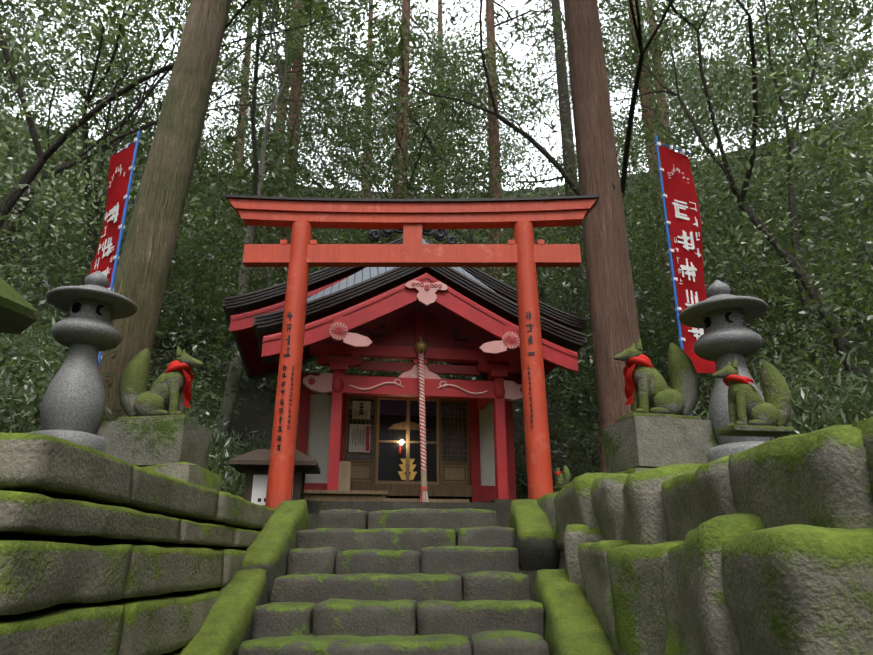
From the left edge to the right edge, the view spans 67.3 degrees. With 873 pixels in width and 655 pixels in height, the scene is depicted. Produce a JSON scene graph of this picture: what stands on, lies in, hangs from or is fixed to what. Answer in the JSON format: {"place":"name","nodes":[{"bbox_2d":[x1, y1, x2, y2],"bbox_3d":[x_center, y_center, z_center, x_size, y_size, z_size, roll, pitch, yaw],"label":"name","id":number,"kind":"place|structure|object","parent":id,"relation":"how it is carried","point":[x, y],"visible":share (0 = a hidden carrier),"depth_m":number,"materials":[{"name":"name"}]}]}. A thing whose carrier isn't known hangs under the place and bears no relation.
{"place":"outdoors","nodes":[
{"label":"outdoors","id":0,"kind":"place"},
{"bbox_2d":[0,114,872,632],"bbox_3d":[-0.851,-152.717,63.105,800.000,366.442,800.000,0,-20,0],"label":"ground","id":1,"kind":"structure","parent":0,"point":[252,418],"depth_m":17.58,"materials":[{"name":"green plant"}]},
{"bbox_2d":[0,255,39,333],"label":"stone lantern roof","id":2,"kind":"structure","parent":1,"relation":"on","point":[19,314],"depth_m":3.91,"materials":[{"name":"stone"}]},
{"bbox_2d":[29,271,136,452],"bbox_3d":[-2.451,0.260,4.528,0.584,1.428,0.584,0,-20,0],"label":"stone lantern","id":3,"kind":"object","parent":1,"relation":"on","point":[72,407],"visible":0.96,"depth_m":4.42,"materials":[{"name":"stone"}]},
{"bbox_2d":[90,131,140,367],"bbox_3d":[-2.982,-0.254,5.841,0.520,3.300,0.116,-15,-24,35],"label":"banner","id":4,"kind":"object","parent":1,"relation":"on","point":[120,177],"visible":0.62,"depth_m":6.09,"materials":[{"name":"red fabric"}]},
{"bbox_2d":[0,433,274,654],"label":"cheek wall","id":5,"kind":"structure","parent":1,"relation":"on","point":[53,488],"depth_m":2.51,"materials":[{"name":"stone"}]},
{"bbox_2d":[98,346,220,491],"bbox_3d":[-1.927,0.689,4.588,0.796,1.161,0.522,-3,-20,8],"label":"fox statue","id":6,"kind":"object","parent":1,"relation":"on","point":[157,429],"visible":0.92,"depth_m":4.47,"materials":[{"name":"stone"}]},
{"bbox_2d":[228,449,320,505],"bbox_3d":[-1.668,1.631,6.806,0.860,0.693,0.720,2,-20,-6],"label":"shrine","id":7,"kind":"object","parent":1,"relation":"on","point":[253,465],"visible":0.4,"depth_m":6.60,"materials":[{"name":"grey stone"}]},
{"bbox_2d":[304,461,468,501],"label":"wooden platform","id":8,"kind":"structure","parent":1,"relation":"on","point":[343,492],"depth_m":7.59,"materials":[{"name":"brown wood"}]},
{"bbox_2d":[238,508,548,654],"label":"stone stairs","id":9,"kind":"structure","parent":1,"relation":"on","point":[356,582],"depth_m":4.18,"materials":[{"name":"grey stone"}]},
{"bbox_2d":[177,499,616,654],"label":"stair side curbs","id":10,"kind":"structure","parent":1,"relation":"on","point":[573,625],"depth_m":3.96,"materials":[{"name":"stone"}]},
{"bbox_2d":[222,229,586,512],"bbox_3d":[-0.561,0.860,10.666,5.450,4.779,5.708,3,-20,-9],"label":"shrine","id":11,"kind":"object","parent":1,"relation":"on","point":[463,320],"visible":0.73,"depth_m":8.94,"materials":[{"name":"paint"}]},
{"bbox_2d":[414,336,428,501],"bbox_3d":[-0.194,1.162,8.403,0.208,2.272,0.216,0,-20,0],"label":"bell rope","id":12,"kind":"object","parent":11,"relation":"on","point":[420,347],"visible":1,"depth_m":8.36,"materials":[{"name":"fabric"}]},
{"bbox_2d":[224,194,599,508],"bbox_3d":[-0.247,0.259,6.509,4.000,3.462,0.400,0,-20,0],"label":"torii","id":13,"kind":"object","parent":1,"relation":"on","point":[302,252],"visible":0.98,"depth_m":6.82,"materials":[{"name":"orange paint"}]},
{"bbox_2d":[0,0,869,472],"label":"trees","id":14,"kind":"object","parent":1,"relation":"on","point":[142,272],"visible":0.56,"depth_m":10.80,"materials":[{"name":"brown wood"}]},
{"bbox_2d":[0,0,872,499],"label":"forest foliage","id":15,"kind":"object","parent":1,"relation":"on","point":[206,286],"visible":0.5,"depth_m":19.20,"materials":[{"name":"green plant"}]},
{"bbox_2d":[603,339,718,473],"bbox_3d":[1.594,0.676,4.625,0.845,1.228,0.560,4,-20,-13],"label":"fox statue","id":16,"kind":"object","parent":1,"relation":"on","point":[658,425],"visible":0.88,"depth_m":4.52,"materials":[{"name":"stone"}]},
{"bbox_2d":[654,135,715,415],"bbox_3d":[2.598,-0.250,6.582,0.550,3.850,0.111,9,-22,-24],"label":"banner","id":17,"kind":"object","parent":1,"relation":"on","point":[683,222],"visible":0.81,"depth_m":6.83,"materials":[{"name":"red fabric"}]},
{"bbox_2d":[537,417,872,654],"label":"boulder wall","id":18,"kind":"structure","parent":1,"relation":"on","point":[765,548],"depth_m":2.15,"materials":[{"name":"grey stone"}]},
{"bbox_2d":[553,465,570,488],"bbox_3d":[0.989,1.178,5.177,0.072,0.173,0.184,12,-23,-30],"label":"fox statue","id":19,"kind":"object","parent":18,"relation":"on","point":[563,479],"visible":1,"depth_m":5.14,"materials":[{"name":"stone"}]},
{"bbox_2d":[679,280,770,461],"bbox_3d":[2.069,0.336,4.589,0.595,1.458,0.595,0,-20,0],"label":"stone lantern","id":20,"kind":"object","parent":1,"relation":"on","point":[720,315],"visible":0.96,"depth_m":4.53,"materials":[{"name":"stone"}]},
{"bbox_2d":[712,358,794,436],"bbox_3d":[1.843,0.402,3.823,0.479,0.450,0.187,3,-20,-9],"label":"fox statue","id":21,"kind":"object","parent":1,"relation":"on","point":[751,412],"visible":1,"depth_m":3.77,"materials":[{"name":"stone"}]},
{"bbox_2d":[0,0,872,192],"label":"sky","id":22,"kind":"structure","parent":0,"point":[556,136],"materials":[{"name":"white"}]}
]}

